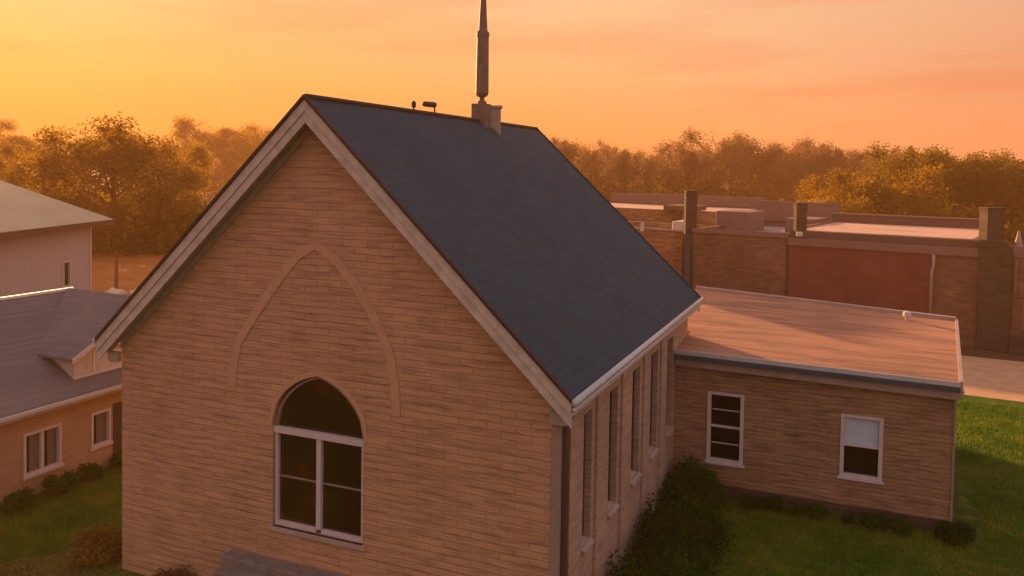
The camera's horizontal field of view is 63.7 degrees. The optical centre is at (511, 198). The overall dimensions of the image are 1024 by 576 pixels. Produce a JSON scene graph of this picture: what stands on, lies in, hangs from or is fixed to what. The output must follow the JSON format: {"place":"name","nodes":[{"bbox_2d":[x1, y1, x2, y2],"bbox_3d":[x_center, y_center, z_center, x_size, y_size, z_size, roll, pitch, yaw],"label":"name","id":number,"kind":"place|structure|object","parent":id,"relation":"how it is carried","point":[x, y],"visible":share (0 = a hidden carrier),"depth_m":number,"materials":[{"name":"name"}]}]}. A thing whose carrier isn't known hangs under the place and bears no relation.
{"place":"outdoors","nodes":[
{"label":"outdoors","id":0,"kind":"place"},
{"bbox_2d":[0,180,114,296],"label":"metal barn","id":1,"kind":"structure","parent":0,"point":[45,243],"depth_m":35.04,"materials":[{"name":"white metal"}]},
{"bbox_2d":[62,260,70,287],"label":"window","id":2,"kind":"structure","parent":1,"relation":"in","point":[64,264],"depth_m":36.17,"materials":[{"name":"white glass"}]},
{"bbox_2d":[0,287,129,507],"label":"house","id":3,"kind":"structure","parent":0,"point":[60,398],"depth_m":21.61,"materials":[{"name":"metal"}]},
{"bbox_2d":[22,422,64,480],"bbox_3d":[-11.763,6.299,20.623,0.170,1.130,1.130,2,2,23],"label":"window","id":4,"kind":"structure","parent":3,"relation":"in","point":[42,448],"depth_m":20.61,"materials":[{"name":"white glass"}]},
{"bbox_2d":[90,407,112,450],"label":"window","id":5,"kind":"structure","parent":3,"relation":"in","point":[100,420],"depth_m":22.28,"materials":[{"name":"white glass"}]},
{"bbox_2d":[113,401,121,456],"bbox_3d":[-10.885,6.414,23.014,0.040,1.630,0.850,2,2,23],"label":"door","id":6,"kind":"structure","parent":3,"relation":"in","point":[117,407],"depth_m":22.84,"materials":[{"name":"brown wood"}]},
{"bbox_2d":[92,240,165,294],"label":"field","id":7,"kind":"structure","parent":0,"point":[134,270],"depth_m":63.88,"materials":[{"name":"brown soil"}]},
{"bbox_2d":[17,111,210,255],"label":"tree","id":8,"kind":"object","parent":7,"relation":"on","point":[115,153],"visible":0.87,"depth_m":72.51,"materials":[{"name":"green plant"}]},
{"bbox_2d":[105,287,126,294],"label":"boulder","id":9,"kind":"object","parent":7,"relation":"on","point":[115,291],"visible":0.74,"depth_m":51.61,"materials":[{"name":"grey stone"}]},
{"bbox_2d":[113,251,119,288],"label":"wooden post","id":10,"kind":"object","parent":7,"relation":"on","point":[116,254],"visible":0.78,"depth_m":53.02,"materials":[{"name":"brown wood"}]},
{"bbox_2d":[93,0,703,575],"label":"church","id":11,"kind":"structure","parent":0,"point":[355,338],"depth_m":15.03,"materials":[{"name":"brick"}]},
{"bbox_2d":[213,548,344,575],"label":"entrance steps","id":12,"kind":"structure","parent":11,"relation":"attached to","point":[235,562],"depth_m":15.05,"materials":[{"name":"concrete"}]},
{"bbox_2d":[268,377,364,550],"bbox_3d":[-3.455,4.696,15.039,2.200,3.200,0.450,2,2,23],"label":"arched window","id":13,"kind":"structure","parent":11,"relation":"in","point":[319,438],"depth_m":14.97,"materials":[{"name":"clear glass"}]},
{"bbox_2d":[581,414,593,555],"bbox_3d":[1.258,4.915,14.429,0.260,2.440,0.560,2,2,23],"label":"side window","id":14,"kind":"structure","parent":11,"relation":"in","point":[586,548],"depth_m":14.62,"materials":[{"name":"brown glass"}]},
{"bbox_2d":[607,391,619,519],"bbox_3d":[1.893,4.869,15.951,0.260,2.440,0.660,2,2,23],"label":"side window","id":15,"kind":"structure","parent":11,"relation":"in","point":[610,503],"depth_m":16.19,"materials":[{"name":"brown glass"}]},
{"bbox_2d":[630,370,641,487],"bbox_3d":[2.578,4.819,17.593,0.260,2.440,0.740,2,2,23],"label":"side window","id":16,"kind":"structure","parent":11,"relation":"in","point":[638,476],"depth_m":17.87,"materials":[{"name":"brown glass"}]},
{"bbox_2d":[649,354,658,461],"bbox_3d":[3.240,4.771,19.180,0.260,2.440,0.780,2,2,23],"label":"side window","id":17,"kind":"structure","parent":11,"relation":"in","point":[655,452],"depth_m":19.47,"materials":[{"name":"brown glass"}]},
{"bbox_2d":[666,340,673,438],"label":"side window","id":18,"kind":"structure","parent":11,"relation":"in","point":[671,429],"depth_m":21.06,"materials":[{"name":"brown glass"}]},
{"bbox_2d":[0,395,1023,575],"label":"lawn","id":19,"kind":"structure","parent":0,"point":[965,509],"depth_m":19.12,"materials":[{"name":"green plant"}]},
{"bbox_2d":[0,487,35,513],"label":"foundation plant","id":20,"kind":"object","parent":19,"relation":"on","point":[14,501],"visible":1,"depth_m":19.42,"materials":[{"name":"green plant"}]},
{"bbox_2d":[40,470,78,495],"bbox_3d":[-11.352,7.127,20.680,0.754,0.542,0.862,1,2,1],"label":"foundation plant","id":21,"kind":"object","parent":19,"relation":"on","point":[63,484],"visible":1,"depth_m":20.50,"materials":[{"name":"green plant"}]},
{"bbox_2d":[0,552,121,575],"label":"dirt bed","id":22,"kind":"object","parent":19,"relation":"on","point":[55,565],"visible":0.17,"depth_m":16.81,"materials":[{"name":"brown soil"}]},
{"bbox_2d":[64,522,121,569],"bbox_3d":[-8.493,7.182,17.249,1.340,0.789,1.454,2,2,23],"label":"shrub","id":23,"kind":"object","parent":22,"relation":"on","point":[93,546],"visible":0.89,"depth_m":16.95,"materials":[{"name":"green plant"}]},
{"bbox_2d":[75,462,103,481],"bbox_3d":[-10.957,7.096,21.390,0.534,0.548,0.717,3,3,45],"label":"foundation plant","id":24,"kind":"object","parent":19,"relation":"on","point":[94,471],"visible":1,"depth_m":21.32,"materials":[{"name":"green plant"}]},
{"bbox_2d":[108,451,121,466],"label":"foundation plant","id":25,"kind":"object","parent":19,"relation":"on","point":[116,459],"visible":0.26,"depth_m":22.34,"materials":[{"name":"green plant"}]},
{"bbox_2d":[152,564,196,575],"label":"dry weed","id":26,"kind":"object","parent":19,"relation":"on","point":[177,572],"visible":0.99,"depth_m":15.92,"materials":[{"name":"brown plant"}]},
{"bbox_2d":[605,544,708,575],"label":"shrub","id":27,"kind":"object","parent":19,"relation":"on","point":[669,570],"visible":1,"depth_m":15.26,"materials":[{"name":"green plant"}]},
{"bbox_2d":[625,490,734,575],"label":"shrub","id":28,"kind":"object","parent":19,"relation":"on","point":[692,533],"visible":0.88,"depth_m":17.29,"materials":[{"name":"green plant"}]},
{"bbox_2d":[657,454,731,514],"bbox_3d":[4.420,7.086,20.148,1.750,1.178,2.171,3,3,38],"label":"shrub","id":29,"kind":"object","parent":19,"relation":"on","point":[691,478],"visible":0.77,"depth_m":19.86,"materials":[{"name":"green plant"}]},
{"bbox_2d":[741,493,784,511],"bbox_3d":[6.194,7.486,20.333,1.047,0.430,0.580,2,2,23],"label":"foundation plant","id":30,"kind":"object","parent":19,"relation":"on","point":[773,503],"visible":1,"depth_m":20.26,"materials":[{"name":"green plant"}]},
{"bbox_2d":[785,502,828,519],"bbox_3d":[7.153,7.549,19.980,1.021,0.363,0.531,1,2,12],"label":"foundation plant","id":31,"kind":"object","parent":19,"relation":"on","point":[815,511],"visible":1,"depth_m":19.89,"materials":[{"name":"green plant"}]},
{"bbox_2d":[840,513,890,529],"bbox_3d":[8.325,7.553,19.430,1.145,0.439,0.613,2,2,23],"label":"foundation plant","id":32,"kind":"object","parent":19,"relation":"on","point":[873,521],"visible":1,"depth_m":19.30,"materials":[{"name":"green plant"}]},
{"bbox_2d":[890,516,913,536],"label":"foundation plant","id":33,"kind":"object","parent":19,"relation":"on","point":[901,526],"visible":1,"depth_m":18.99,"materials":[{"name":"green plant"}]},
{"bbox_2d":[934,519,977,549],"bbox_3d":[10.028,7.576,18.691,1.011,0.493,0.790,-1,3,-40],"label":"shrub","id":34,"kind":"object","parent":19,"relation":"on","point":[955,533],"visible":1,"depth_m":18.65,"materials":[{"name":"green plant"}]},
{"bbox_2d":[0,0,1023,174],"label":"sky","id":35,"kind":"structure","parent":0,"point":[631,74],"materials":[{"name":"orange"}]},
{"bbox_2d":[6,166,1023,361],"bbox_3d":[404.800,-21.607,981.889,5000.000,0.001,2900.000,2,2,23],"label":"ground","id":36,"kind":"structure","parent":0,"point":[971,351],"depth_m":38.53,"materials":[{"name":"grey concrete"}]},
{"bbox_2d":[0,118,22,139],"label":"tree","id":37,"kind":"object","parent":36,"relation":"on","point":[6,126],"visible":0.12,"depth_m":180.52,"materials":[{"name":"green plant"}]},
{"bbox_2d":[0,134,68,190],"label":"tree","id":38,"kind":"object","parent":36,"relation":"on","point":[27,143],"visible":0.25,"depth_m":148.72,"materials":[{"name":"green plant"}]},
{"bbox_2d":[0,137,98,204],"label":"tree","id":39,"kind":"object","parent":36,"relation":"on","point":[12,175],"visible":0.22,"depth_m":83.37,"materials":[{"name":"green plant"}]},
{"bbox_2d":[107,139,214,207],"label":"tree","id":40,"kind":"object","parent":36,"relation":"on","point":[199,154],"visible":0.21,"depth_m":90.60,"materials":[{"name":"green plant"}]},
{"bbox_2d":[173,139,214,197],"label":"tree","id":41,"kind":"object","parent":36,"relation":"on","point":[211,157],"visible":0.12,"depth_m":190.21,"materials":[{"name":"green plant"}]},
{"bbox_2d":[167,114,272,197],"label":"tree","id":42,"kind":"object","parent":36,"relation":"on","point":[218,142],"visible":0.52,"depth_m":196.81,"materials":[{"name":"green plant"}]},
{"bbox_2d":[221,128,264,181],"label":"tree","id":43,"kind":"object","parent":36,"relation":"on","point":[247,149],"visible":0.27,"depth_m":185.46,"materials":[{"name":"green plant"}]},
{"bbox_2d":[27,171,1023,254],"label":"undergrowth","id":44,"kind":"object","parent":36,"relation":"on","point":[161,245],"visible":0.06,"depth_m":75.32,"materials":[{"name":"green plant"}]},
{"bbox_2d":[549,135,600,183],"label":"tree","id":45,"kind":"object","parent":36,"relation":"on","point":[568,152],"visible":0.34,"depth_m":109.23,"materials":[{"name":"green plant"}]},
{"bbox_2d":[569,137,630,197],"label":"tree","id":46,"kind":"object","parent":36,"relation":"on","point":[595,174],"visible":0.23,"depth_m":123.92,"materials":[{"name":"green plant"}]},
{"bbox_2d":[588,145,659,200],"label":"tree","id":47,"kind":"object","parent":36,"relation":"on","point":[629,170],"visible":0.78,"depth_m":114.54,"materials":[{"name":"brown plant"}]},
{"bbox_2d":[627,155,700,188],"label":"tree","id":48,"kind":"object","parent":36,"relation":"on","point":[651,167],"visible":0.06,"depth_m":159.38,"materials":[{"name":"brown plant"}]},
{"bbox_2d":[631,149,705,186],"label":"tree","id":49,"kind":"object","parent":36,"relation":"on","point":[649,160],"visible":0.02,"depth_m":179.86,"materials":[{"name":"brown plant"}]},
{"bbox_2d":[628,220,710,286],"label":"brick shop","id":50,"kind":"structure","parent":36,"relation":"on","point":[666,241],"depth_m":49.63,"materials":[{"name":"brick"}]},
{"bbox_2d":[639,139,749,195],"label":"tree","id":51,"kind":"object","parent":36,"relation":"on","point":[680,167],"visible":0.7,"depth_m":117.64,"materials":[{"name":"green plant"}]},
{"bbox_2d":[669,126,790,198],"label":"tree","id":52,"kind":"object","parent":36,"relation":"on","point":[747,147],"visible":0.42,"depth_m":121.77,"materials":[{"name":"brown plant"}]},
{"bbox_2d":[683,190,840,295],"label":"brown brick building","id":53,"kind":"structure","parent":36,"relation":"on","point":[742,250],"depth_m":47.26,"materials":[{"name":"brick"}]},
{"bbox_2d":[724,144,814,199],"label":"tree","id":54,"kind":"object","parent":36,"relation":"on","point":[780,182],"visible":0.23,"depth_m":126.25,"materials":[{"name":"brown plant"}]},
{"bbox_2d":[759,140,837,194],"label":"tree","id":55,"kind":"object","parent":36,"relation":"on","point":[828,150],"visible":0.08,"depth_m":138.13,"materials":[{"name":"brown plant"}]},
{"bbox_2d":[788,136,872,197],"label":"tree","id":56,"kind":"object","parent":36,"relation":"on","point":[836,161],"visible":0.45,"depth_m":137.67,"materials":[{"name":"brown plant"}]},
{"bbox_2d":[796,186,875,213],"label":"tree","id":57,"kind":"object","parent":36,"relation":"on","point":[847,208],"visible":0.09,"depth_m":61.98,"materials":[{"name":"green plant"}]},
{"bbox_2d":[841,147,901,180],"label":"tree","id":58,"kind":"object","parent":36,"relation":"on","point":[850,150],"visible":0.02,"depth_m":149.39,"materials":[{"name":"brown plant"}]},
{"bbox_2d":[793,161,956,216],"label":"tree","id":59,"kind":"object","parent":36,"relation":"on","point":[874,192],"visible":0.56,"depth_m":65.98,"materials":[{"name":"green plant"}]},
{"bbox_2d":[787,203,978,347],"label":"red walled building","id":60,"kind":"structure","parent":36,"relation":"on","point":[924,264],"depth_m":42.41,"materials":[{"name":"brown brick"}]},
{"bbox_2d":[851,144,945,204],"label":"tree","id":61,"kind":"object","parent":36,"relation":"on","point":[867,164],"visible":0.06,"depth_m":108.95,"materials":[{"name":"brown plant"}]},
{"bbox_2d":[856,141,1001,218],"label":"tree","id":62,"kind":"object","parent":36,"relation":"on","point":[910,159],"visible":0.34,"depth_m":71.78,"materials":[{"name":"green plant"}]},
{"bbox_2d":[929,148,1019,218],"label":"tree","id":63,"kind":"object","parent":36,"relation":"on","point":[999,159],"visible":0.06,"depth_m":75.83,"materials":[{"name":"green plant"}]},
{"bbox_2d":[928,154,1023,223],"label":"tree","id":64,"kind":"object","parent":36,"relation":"on","point":[1007,168],"visible":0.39,"depth_m":72.39,"materials":[{"name":"green plant"}]},
{"bbox_2d":[957,160,1023,219],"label":"tree","id":65,"kind":"object","parent":36,"relation":"on","point":[1005,195],"visible":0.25,"depth_m":72.85,"materials":[{"name":"green plant"}]},
{"bbox_2d":[975,207,1013,352],"bbox_3d":[23.253,3.812,39.740,1.514,6.800,1.600,2,3,35],"label":"chimney","id":66,"kind":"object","parent":36,"relation":"on","point":[994,293],"depth_m":39.15,"materials":[{"name":"brown brick"}]},
{"bbox_2d":[610,193,766,225],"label":"flat roofed shed","id":67,"kind":"structure","parent":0,"point":[662,208],"depth_m":63.24,"materials":[{"name":"orange brick"}]},
{"bbox_2d":[673,286,964,531],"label":"annex building","id":68,"kind":"structure","parent":0,"point":[836,409],"depth_m":20.50,"materials":[{"name":"brick"}]},
{"bbox_2d":[704,391,743,468],"bbox_3d":[5.438,5.867,21.017,1.010,1.855,0.160,2,2,23],"label":"window","id":69,"kind":"structure","parent":68,"relation":"in","point":[725,411],"depth_m":21.06,"materials":[{"name":"white glass"}]},
{"bbox_2d":[837,413,883,484],"bbox_3d":[8.386,5.991,19.791,1.040,1.575,0.160,2,2,23],"label":"window","id":70,"kind":"structure","parent":68,"relation":"in","point":[861,437],"depth_m":19.82,"materials":[{"name":"white glass"}]},
{"bbox_2d":[961,355,1023,401],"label":"path","id":71,"kind":"structure","parent":0,"point":[994,378],"depth_m":33.79,"materials":[{"name":"grey concrete"}]},
{"bbox_2d":[1009,231,1023,354],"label":"end building","id":72,"kind":"structure","parent":0,"point":[1016,341],"depth_m":38.72,"materials":[{"name":"brown brick"}]},
{"bbox_2d":[1021,302,1023,329],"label":"window","id":73,"kind":"structure","parent":72,"relation":"in","point":[1023,302],"depth_m":38.62,"materials":[{"name":"black glass"}]}
]}

